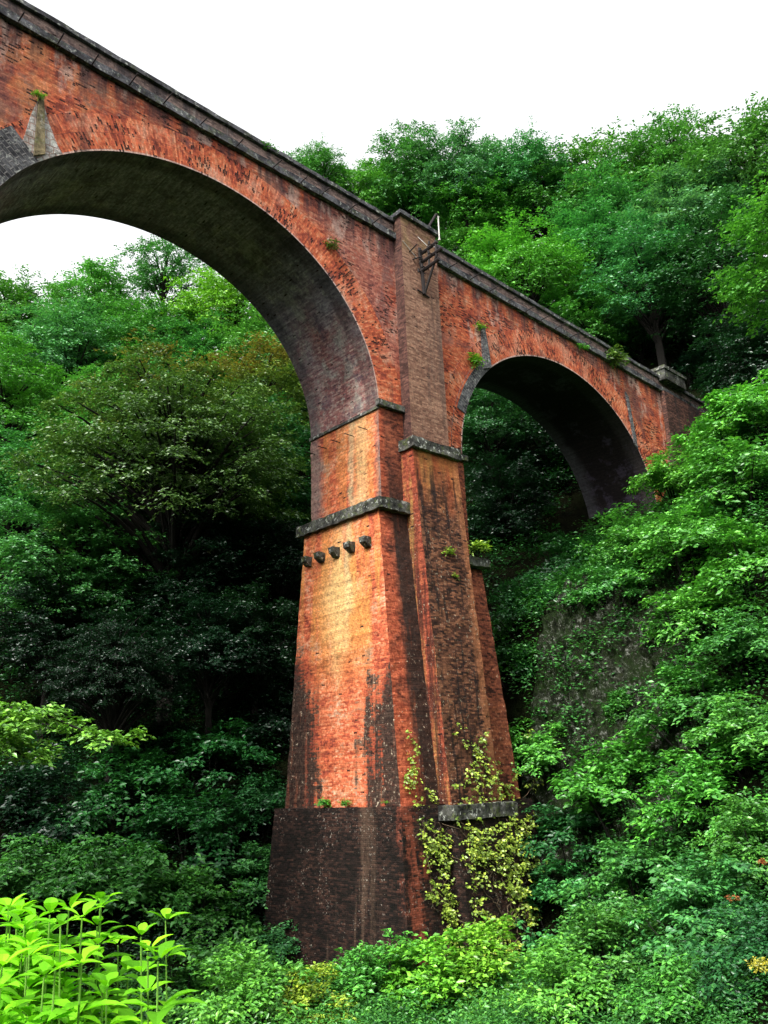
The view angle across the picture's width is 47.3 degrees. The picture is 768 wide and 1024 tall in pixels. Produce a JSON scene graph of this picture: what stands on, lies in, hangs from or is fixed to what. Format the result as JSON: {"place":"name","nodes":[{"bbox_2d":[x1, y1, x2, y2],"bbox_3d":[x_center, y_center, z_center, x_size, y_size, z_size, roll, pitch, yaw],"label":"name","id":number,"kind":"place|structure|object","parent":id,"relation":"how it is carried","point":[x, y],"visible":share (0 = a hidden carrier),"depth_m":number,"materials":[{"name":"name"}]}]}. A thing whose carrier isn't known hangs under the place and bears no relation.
{"place":"outdoors","nodes":[
{"label":"outdoors","id":0,"kind":"place"},
{"bbox_2d":[0,297,767,1023],"bbox_3d":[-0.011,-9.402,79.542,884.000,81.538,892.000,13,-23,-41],"label":"ground","id":1,"kind":"structure","parent":0,"point":[576,507],"depth_m":43.55,"materials":[{"name":"green plant"}]},
{"bbox_2d":[0,322,93,461],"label":"tree","id":2,"kind":"object","parent":1,"relation":"on","point":[11,400],"visible":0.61,"depth_m":67.41,"materials":[{"name":"green plant"}]},
{"bbox_2d":[0,264,93,412],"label":"tree","id":3,"kind":"object","parent":1,"relation":"on","point":[11,296],"visible":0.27,"depth_m":91.50,"materials":[{"name":"green plant"}]},
{"bbox_2d":[0,424,102,641],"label":"tree","id":4,"kind":"object","parent":1,"relation":"on","point":[11,482],"visible":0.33,"depth_m":59.04,"materials":[{"name":"green plant"}]},
{"bbox_2d":[0,754,111,854],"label":"shrub","id":5,"kind":"object","parent":1,"relation":"on","point":[16,807],"visible":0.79,"depth_m":41.45,"materials":[{"name":"green plant"}]},
{"bbox_2d":[0,832,112,903],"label":"shrub","id":6,"kind":"object","parent":1,"relation":"on","point":[19,865],"visible":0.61,"depth_m":37.08,"materials":[{"name":"green plant"}]},
{"bbox_2d":[0,562,124,748],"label":"tree","id":7,"kind":"object","parent":1,"relation":"on","point":[41,629],"visible":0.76,"depth_m":49.63,"materials":[{"name":"green plant"}]},
{"bbox_2d":[0,402,125,565],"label":"tree","id":8,"kind":"object","parent":1,"relation":"on","point":[39,424],"visible":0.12,"depth_m":65.24,"materials":[{"name":"green plant"}]},
{"bbox_2d":[0,282,135,397],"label":"tree","id":9,"kind":"object","parent":1,"relation":"on","point":[69,348],"visible":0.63,"depth_m":78.30,"materials":[{"name":"green plant"}]},
{"bbox_2d":[0,892,142,1023],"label":"leafy plant","id":10,"kind":"object","parent":1,"relation":"on","point":[102,988],"visible":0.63,"depth_m":2.38,"materials":[{"name":"green plant"}]},
{"bbox_2d":[0,697,156,767],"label":"maple tree","id":11,"kind":"object","parent":1,"relation":"on","point":[13,723],"visible":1,"depth_m":7.22,"materials":[{"name":"green plant"}]},
{"bbox_2d":[0,478,168,719],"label":"tree","id":12,"kind":"object","parent":1,"relation":"on","point":[82,556],"visible":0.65,"depth_m":52.27,"materials":[{"name":"green plant"}]},
{"bbox_2d":[25,363,153,452],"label":"tree","id":13,"kind":"object","parent":1,"relation":"on","point":[91,368],"visible":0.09,"depth_m":71.52,"materials":[{"name":"green plant"}]},
{"bbox_2d":[0,934,197,1023],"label":"leafy plant","id":14,"kind":"object","parent":1,"relation":"on","point":[42,1013],"visible":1,"depth_m":1.94,"materials":[{"name":"green plant"}]},
{"bbox_2d":[36,254,165,350],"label":"tree","id":15,"kind":"object","parent":1,"relation":"on","point":[102,279],"visible":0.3,"depth_m":98.80,"materials":[{"name":"green plant"}]},
{"bbox_2d":[0,908,206,1023],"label":"leafy plant","id":16,"kind":"object","parent":1,"relation":"on","point":[127,963],"visible":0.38,"depth_m":2.51,"materials":[{"name":"green plant"}]},
{"bbox_2d":[16,732,200,844],"bbox_3d":[-13.491,15.199,43.462,8.105,8.424,7.339,13,-23,-41],"label":"shrub","id":17,"kind":"object","parent":1,"relation":"on","point":[97,796],"visible":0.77,"depth_m":42.80,"materials":[{"name":"green plant"}]},
{"bbox_2d":[26,604,195,810],"bbox_3d":[-13.933,13.785,44.402,8.458,18.153,8.552,13,-23,-41],"label":"tree","id":18,"kind":"object","parent":1,"relation":"on","point":[115,688],"visible":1,"depth_m":44.93,"materials":[{"name":"green plant"}]},
{"bbox_2d":[30,832,204,927],"bbox_3d":[-11.463,17.585,37.452,8.445,7.565,7.722,13,-23,-41],"label":"shrub","id":19,"kind":"object","parent":1,"relation":"on","point":[103,871],"visible":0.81,"depth_m":36.74,"materials":[{"name":"green plant"}]},
{"bbox_2d":[73,548,204,715],"bbox_3d":[-14.898,10.754,52.355,7.950,17.380,8.718,13,-23,-41],"label":"tree","id":20,"kind":"object","parent":1,"relation":"on","point":[108,596],"visible":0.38,"depth_m":52.46,"materials":[{"name":"green plant"}]},
{"bbox_2d":[78,289,209,391],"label":"tree","id":21,"kind":"object","parent":1,"relation":"on","point":[133,322],"visible":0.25,"depth_m":83.03,"materials":[{"name":"green plant"}]},
{"bbox_2d":[0,325,311,726],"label":"tree","id":22,"kind":"object","parent":1,"relation":"on","point":[180,447],"visible":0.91,"depth_m":53.04,"materials":[{"name":"green plant"}]},
{"bbox_2d":[113,234,219,389],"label":"tree","id":23,"kind":"object","parent":1,"relation":"on","point":[147,267],"visible":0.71,"depth_m":101.08,"materials":[{"name":"green plant"}]},
{"bbox_2d":[99,939,236,1023],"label":"shrub","id":24,"kind":"object","parent":1,"relation":"on","point":[189,981],"visible":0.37,"depth_m":31.38,"materials":[{"name":"green plant"}]},
{"bbox_2d":[122,307,239,424],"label":"tree","id":25,"kind":"object","parent":1,"relation":"on","point":[195,341],"visible":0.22,"depth_m":80.77,"materials":[{"name":"green plant"}]},
{"bbox_2d":[119,541,246,709],"bbox_3d":[-11.856,10.445,52.926,8.894,18.306,8.594,13,-23,-41],"label":"tree","id":26,"kind":"object","parent":1,"relation":"on","point":[167,585],"visible":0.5,"depth_m":52.43,"materials":[{"name":"green plant"}]},
{"bbox_2d":[113,777,271,878],"bbox_3d":[-9.155,16.765,41.957,7.007,7.974,7.410,-5,-17,9],"label":"shrub","id":27,"kind":"object","parent":1,"relation":"on","point":[206,821],"visible":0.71,"depth_m":41.21,"materials":[{"name":"green plant"}]},
{"bbox_2d":[129,853,274,960],"bbox_3d":[-7.721,18.285,37.419,6.745,7.020,6.106,-8,-18,19],"label":"shrub","id":28,"kind":"object","parent":1,"relation":"on","point":[203,894],"visible":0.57,"depth_m":37.24,"materials":[{"name":"green plant"}]},
{"bbox_2d":[139,266,270,357],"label":"tree","id":29,"kind":"object","parent":1,"relation":"on","point":[211,295],"visible":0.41,"depth_m":85.61,"materials":[{"name":"green plant"}]},
{"bbox_2d":[141,587,276,761],"bbox_3d":[-9.407,12.307,47.762,7.788,16.508,7.951,-3,-17,2],"label":"tree","id":30,"kind":"object","parent":1,"relation":"on","point":[208,638],"visible":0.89,"depth_m":48.11,"materials":[{"name":"green plant"}]},
{"bbox_2d":[136,717,282,800],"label":"shrub","id":31,"kind":"object","parent":1,"relation":"on","point":[219,744],"visible":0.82,"depth_m":45.63,"materials":[{"name":"green plant"}]},
{"bbox_2d":[144,493,303,697],"bbox_3d":[-10.152,9.556,54.071,10.476,22.211,11.125,13,-23,-41],"label":"tree","id":32,"kind":"object","parent":1,"relation":"on","point":[234,555],"visible":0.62,"depth_m":54.21,"materials":[{"name":"green plant"}]},
{"bbox_2d":[155,937,319,1023],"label":"shrub","id":33,"kind":"object","parent":1,"relation":"on","point":[259,981],"visible":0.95,"depth_m":27.52,"materials":[{"name":"green plant"}]},
{"bbox_2d":[211,841,270,914],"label":"shrub","id":34,"kind":"object","parent":1,"relation":"on","point":[261,868],"visible":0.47,"depth_m":39.97,"materials":[{"name":"green plant"}]},
{"bbox_2d":[183,577,299,744],"bbox_3d":[-7.125,11.730,48.884,7.836,15.983,7.463,13,-23,-41],"label":"tree","id":35,"kind":"object","parent":1,"relation":"on","point":[273,660],"visible":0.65,"depth_m":49.48,"materials":[{"name":"green plant"}]},
{"bbox_2d":[194,300,304,407],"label":"tree","id":36,"kind":"object","parent":1,"relation":"on","point":[232,336],"visible":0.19,"depth_m":78.85,"materials":[{"name":"green plant"}]},
{"bbox_2d":[0,499,506,993],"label":"undergrowth","id":37,"kind":"object","parent":1,"relation":"on","point":[154,727],"visible":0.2,"depth_m":43.09,"materials":[{"name":"green plant"}]},
{"bbox_2d":[202,330,310,534],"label":"tree","id":38,"kind":"object","parent":1,"relation":"on","point":[286,382],"visible":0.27,"depth_m":69.10,"materials":[{"name":"green plant"}]},
{"bbox_2d":[226,769,286,840],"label":"shrub","id":39,"kind":"object","parent":1,"relation":"on","point":[264,796],"visible":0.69,"depth_m":43.59,"materials":[{"name":"green plant"}]},
{"bbox_2d":[223,676,292,749],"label":"shrub","id":40,"kind":"object","parent":1,"relation":"on","point":[284,698],"visible":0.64,"depth_m":48.95,"materials":[{"name":"green plant"}]},
{"bbox_2d":[209,391,311,548],"bbox_3d":[-9.616,4.572,61.661,13.561,26.897,12.762,13,-23,-41],"label":"tree","id":41,"kind":"object","parent":1,"relation":"on","point":[298,500],"visible":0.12,"depth_m":63.10,"materials":[{"name":"green plant"}]},
{"bbox_2d":[222,514,304,655],"bbox_3d":[-6.367,8.445,55.936,8.588,17.775,8.676,13,-23,-41],"label":"tree","id":42,"kind":"object","parent":1,"relation":"on","point":[270,557],"visible":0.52,"depth_m":56.08,"materials":[{"name":"green plant"}]},
{"bbox_2d":[247,920,341,983],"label":"shrub","id":43,"kind":"object","parent":1,"relation":"on","point":[286,945],"visible":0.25,"depth_m":36.11,"materials":[{"name":"green plant"}]},
{"bbox_2d":[63,924,539,1023],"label":"undergrowth","id":44,"kind":"object","parent":1,"relation":"on","point":[352,1010],"visible":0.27,"depth_m":28.36,"materials":[{"name":"green plant"}]},
{"bbox_2d":[275,961,366,1023],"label":"shrub","id":45,"kind":"object","parent":1,"relation":"on","point":[298,993],"visible":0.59,"depth_m":28.40,"materials":[{"name":"green plant"}]},
{"bbox_2d":[283,132,359,186],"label":"tree","id":46,"kind":"object","parent":1,"relation":"on","point":[322,157],"visible":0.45,"depth_m":99.82,"materials":[{"name":"green plant"}]},
{"bbox_2d":[0,0,709,983],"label":"brick viaduct","id":47,"kind":"object","parent":1,"relation":"on","point":[394,634],"visible":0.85,"depth_m":38.87,"materials":[{"name":"brick"}]},
{"bbox_2d":[403,722,547,959],"bbox_3d":[4.782,13.295,35.782,8.952,9.214,2.494,13,-23,-41],"label":"climbing vine","id":48,"kind":"object","parent":47,"relation":"attached to","point":[447,912],"visible":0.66,"depth_m":34.48,"materials":[{"name":"green plant"}]},
{"bbox_2d":[317,156,412,211],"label":"tree","id":49,"kind":"object","parent":1,"relation":"on","point":[363,193],"visible":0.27,"depth_m":99.96,"materials":[{"name":"green plant"}]},
{"bbox_2d":[0,256,747,792],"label":"undergrowth","id":50,"kind":"object","parent":1,"relation":"on","point":[188,724],"visible":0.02,"depth_m":53.47,"materials":[{"name":"green plant"}]},
{"bbox_2d":[320,928,447,1023],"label":"shrub","id":51,"kind":"object","parent":1,"relation":"on","point":[368,968],"visible":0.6,"depth_m":29.46,"materials":[{"name":"green plant"}]},
{"bbox_2d":[359,119,462,223],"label":"tree","id":52,"kind":"object","parent":1,"relation":"on","point":[405,145],"visible":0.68,"depth_m":99.16,"materials":[{"name":"green plant"}]},
{"bbox_2d":[367,160,454,239],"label":"tree","id":53,"kind":"object","parent":1,"relation":"on","point":[411,208],"visible":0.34,"depth_m":99.69,"materials":[{"name":"green plant"}]},
{"bbox_2d":[366,928,504,1023],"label":"shrub","id":54,"kind":"object","parent":1,"relation":"on","point":[438,981],"visible":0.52,"depth_m":29.07,"materials":[{"name":"green plant"}]},
{"bbox_2d":[406,116,522,260],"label":"tree","id":55,"kind":"object","parent":1,"relation":"on","point":[467,153],"visible":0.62,"depth_m":98.65,"materials":[{"name":"green plant"}]},
{"bbox_2d":[435,208,513,269],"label":"tree","id":56,"kind":"object","parent":1,"relation":"on","point":[479,221],"visible":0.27,"depth_m":98.25,"materials":[{"name":"green plant"}]},
{"bbox_2d":[421,157,532,261],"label":"tree","id":57,"kind":"object","parent":1,"relation":"on","point":[461,206],"visible":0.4,"depth_m":98.20,"materials":[{"name":"green plant"}]},
{"bbox_2d":[436,914,549,1014],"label":"shrub","id":58,"kind":"object","parent":1,"relation":"on","point":[474,933],"visible":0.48,"depth_m":29.32,"materials":[{"name":"green plant"}]},
{"bbox_2d":[462,388,548,506],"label":"tree","id":59,"kind":"object","parent":1,"relation":"on","point":[481,433],"visible":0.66,"depth_m":63.94,"materials":[{"name":"green plant"}]},
{"bbox_2d":[463,444,571,542],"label":"tree","id":60,"kind":"object","parent":1,"relation":"on","point":[498,487],"visible":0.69,"depth_m":59.73,"materials":[{"name":"green plant"}]},
{"bbox_2d":[486,570,559,640],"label":"shrub","id":61,"kind":"object","parent":1,"relation":"on","point":[506,598],"visible":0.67,"depth_m":46.76,"materials":[{"name":"green plant"}]},
{"bbox_2d":[469,116,577,283],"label":"tree","id":62,"kind":"object","parent":1,"relation":"on","point":[534,147],"visible":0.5,"depth_m":97.66,"materials":[{"name":"green plant"}]},
{"bbox_2d":[280,374,767,1023],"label":"undergrowth","id":63,"kind":"object","parent":1,"relation":"on","point":[574,576],"visible":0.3,"depth_m":33.85,"materials":[{"name":"green plant"}]},
{"bbox_2d":[456,206,597,315],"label":"tree","id":64,"kind":"object","parent":1,"relation":"on","point":[523,269],"visible":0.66,"depth_m":80.78,"materials":[{"name":"green plant"}]},
{"bbox_2d":[476,409,580,492],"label":"tree","id":65,"kind":"object","parent":1,"relation":"on","point":[543,450],"visible":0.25,"depth_m":64.00,"materials":[{"name":"green plant"}]},
{"bbox_2d":[486,148,600,311],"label":"tree","id":66,"kind":"object","parent":1,"relation":"on","point":[522,195],"visible":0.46,"depth_m":97.61,"materials":[{"name":"green plant"}]},
{"bbox_2d":[495,523,609,600],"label":"shrub","id":67,"kind":"object","parent":1,"relation":"on","point":[567,547],"visible":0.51,"depth_m":51.67,"materials":[{"name":"green plant"}]},
{"bbox_2d":[509,716,600,790],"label":"shrub","id":68,"kind":"object","parent":1,"relation":"on","point":[537,749],"visible":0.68,"depth_m":39.45,"materials":[{"name":"green plant"}]},
{"bbox_2d":[476,931,637,1023],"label":"shrub","id":69,"kind":"object","parent":1,"relation":"on","point":[578,971],"visible":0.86,"depth_m":24.83,"materials":[{"name":"green plant"}]},
{"bbox_2d":[512,855,609,949],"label":"shrub","id":70,"kind":"object","parent":1,"relation":"on","point":[540,891],"visible":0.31,"depth_m":35.56,"materials":[{"name":"green plant"}]},
{"bbox_2d":[519,798,611,873],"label":"shrub","id":71,"kind":"object","parent":1,"relation":"on","point":[581,820],"visible":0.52,"depth_m":36.47,"materials":[{"name":"green plant"}]},
{"bbox_2d":[538,278,638,354],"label":"tree","id":72,"kind":"object","parent":1,"relation":"on","point":[592,322],"visible":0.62,"depth_m":79.23,"materials":[{"name":"green plant"}]},
{"bbox_2d":[538,193,639,326],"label":"tree","id":73,"kind":"object","parent":1,"relation":"on","point":[591,239],"visible":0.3,"depth_m":84.19,"materials":[{"name":"green plant"}]},
{"bbox_2d":[539,116,661,215],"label":"tree","id":74,"kind":"object","parent":1,"relation":"on","point":[592,148],"visible":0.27,"depth_m":96.50,"materials":[{"name":"green plant"}]},
{"bbox_2d":[533,144,673,319],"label":"tree","id":75,"kind":"object","parent":1,"relation":"on","point":[619,192],"visible":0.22,"depth_m":90.45,"materials":[{"name":"green plant"}]},
{"bbox_2d":[560,559,656,617],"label":"shrub","id":76,"kind":"object","parent":1,"relation":"on","point":[592,588],"visible":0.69,"depth_m":43.47,"materials":[{"name":"green plant"}]},
{"bbox_2d":[548,890,680,1007],"bbox_3d":[7.163,14.146,26.419,4.493,5.113,4.752,-4,-17,6],"label":"shrub","id":77,"kind":"object","parent":1,"relation":"on","point":[598,933],"visible":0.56,"depth_m":26.83,"materials":[{"name":"green plant"}]},
{"bbox_2d":[546,727,685,844],"bbox_3d":[10.222,12.652,36.084,8.144,7.370,6.720,1,-18,-10],"label":"shrub","id":78,"kind":"object","parent":1,"relation":"on","point":[581,787],"visible":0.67,"depth_m":35.79,"materials":[{"name":"green plant"}]},
{"bbox_2d":[571,502,666,573],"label":"shrub","id":79,"kind":"object","parent":1,"relation":"on","point":[621,527],"visible":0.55,"depth_m":46.09,"materials":[{"name":"green plant"}]},
{"bbox_2d":[520,570,720,895],"bbox_3d":[11.362,9.186,39.990,9.180,16.188,10.064,13,-23,-41],"label":"rock face","id":80,"kind":"object","parent":1,"relation":"on","point":[558,625],"visible":0.39,"depth_m":40.40},
{"bbox_2d":[550,826,698,913],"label":"shrub","id":81,"kind":"object","parent":1,"relation":"on","point":[630,864],"visible":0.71,"depth_m":31.13,"materials":[{"name":"green plant"}]},
{"bbox_2d":[604,283,689,362],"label":"tree","id":82,"kind":"object","parent":1,"relation":"on","point":[638,343],"visible":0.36,"depth_m":81.59,"materials":[{"name":"green plant"}]},
{"bbox_2d":[569,202,727,365],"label":"tree","id":83,"kind":"object","parent":1,"relation":"on","point":[622,275],"visible":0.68,"depth_m":77.69,"materials":[{"name":"green plant"}]},
{"bbox_2d":[596,103,730,210],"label":"tree","id":84,"kind":"object","parent":1,"relation":"on","point":[660,154],"visible":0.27,"depth_m":94.65,"materials":[{"name":"green plant"}]},
{"bbox_2d":[622,446,709,513],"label":"shrub","id":85,"kind":"object","parent":1,"relation":"on","point":[659,476],"visible":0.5,"depth_m":50.80,"materials":[{"name":"green plant"}]},
{"bbox_2d":[613,948,752,1023],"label":"shrub","id":86,"kind":"object","parent":1,"relation":"on","point":[675,983],"visible":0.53,"depth_m":21.14,"materials":[{"name":"green plant"}]},
{"bbox_2d":[601,153,765,350],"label":"tree","id":87,"kind":"object","parent":1,"relation":"on","point":[685,200],"visible":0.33,"depth_m":80.95,"materials":[{"name":"green plant"}]},
{"bbox_2d":[613,500,754,593],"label":"shrub","id":88,"kind":"object","parent":1,"relation":"on","point":[682,534],"visible":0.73,"depth_m":41.61,"materials":[{"name":"green plant"}]},
{"bbox_2d":[614,647,760,757],"bbox_3d":[13.089,8.673,35.499,5.622,6.442,6.502,13,-23,-41],"label":"shrub","id":89,"kind":"object","parent":1,"relation":"on","point":[679,703],"visible":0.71,"depth_m":35.64,"materials":[{"name":"green plant"}]},
{"bbox_2d":[619,849,767,969],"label":"shrub","id":90,"kind":"object","parent":1,"relation":"on","point":[681,890],"visible":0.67,"depth_m":24.59,"materials":[{"name":"green plant"}]},
{"bbox_2d":[623,738,767,851],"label":"shrub","id":91,"kind":"object","parent":1,"relation":"on","point":[692,784],"visible":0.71,"depth_m":30.93,"materials":[{"name":"green plant"}]},
{"bbox_2d":[632,180,766,392],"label":"tree","id":92,"kind":"object","parent":1,"relation":"on","point":[684,249],"visible":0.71,"depth_m":73.96,"materials":[{"name":"green plant"}]},
{"bbox_2d":[637,573,764,646],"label":"shrub","id":93,"kind":"object","parent":1,"relation":"on","point":[700,608],"visible":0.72,"depth_m":38.37,"materials":[{"name":"green plant"}]},
{"bbox_2d":[640,91,767,298],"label":"tree","id":94,"kind":"object","parent":1,"relation":"on","point":[750,149],"visible":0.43,"depth_m":81.98,"materials":[{"name":"green plant"}]},
{"bbox_2d":[659,433,767,522],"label":"shrub","id":95,"kind":"object","parent":1,"relation":"on","point":[755,461],"visible":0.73,"depth_m":44.07,"materials":[{"name":"green plant"}]},
{"bbox_2d":[666,389,767,455],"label":"shrub","id":96,"kind":"object","parent":1,"relation":"on","point":[688,445],"visible":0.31,"depth_m":52.41,"materials":[{"name":"green plant"}]},
{"bbox_2d":[672,893,767,1015],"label":"shrub","id":97,"kind":"object","parent":1,"relation":"on","point":[755,933],"visible":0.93,"depth_m":20.37,"materials":[{"name":"green plant"}]},
{"bbox_2d":[673,689,767,781],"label":"shrub","id":98,"kind":"object","parent":1,"relation":"on","point":[734,739],"visible":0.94,"depth_m":31.62,"materials":[{"name":"green plant"}]},
{"bbox_2d":[681,508,767,612],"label":"shrub","id":99,"kind":"object","parent":1,"relation":"on","point":[760,560],"visible":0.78,"depth_m":39.06,"materials":[{"name":"green plant"}]},
{"bbox_2d":[683,601,767,691],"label":"shrub","id":100,"kind":"object","parent":1,"relation":"on","point":[739,632],"visible":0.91,"depth_m":34.74,"materials":[{"name":"green plant"}]},
{"bbox_2d":[685,786,767,899],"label":"shrub","id":101,"kind":"object","parent":1,"relation":"on","point":[752,807],"visible":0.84,"depth_m":26.89,"materials":[{"name":"green plant"}]},
{"bbox_2d":[687,276,767,404],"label":"tree","id":102,"kind":"object","parent":1,"relation":"on","point":[742,345],"visible":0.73,"depth_m":59.03,"materials":[{"name":"green plant"}]},
{"bbox_2d":[689,369,767,445],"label":"shrub","id":103,"kind":"object","parent":1,"relation":"on","point":[754,400],"visible":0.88,"depth_m":50.20,"materials":[{"name":"green plant"}]},
{"bbox_2d":[703,170,767,338],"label":"tree","id":104,"kind":"object","parent":1,"relation":"on","point":[736,289],"visible":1,"depth_m":23.78,"materials":[{"name":"green plant"}]},
{"bbox_2d":[0,0,767,375],"label":"sky","id":105,"kind":"structure","parent":0,"point":[287,73],"materials":[{"name":"white"}]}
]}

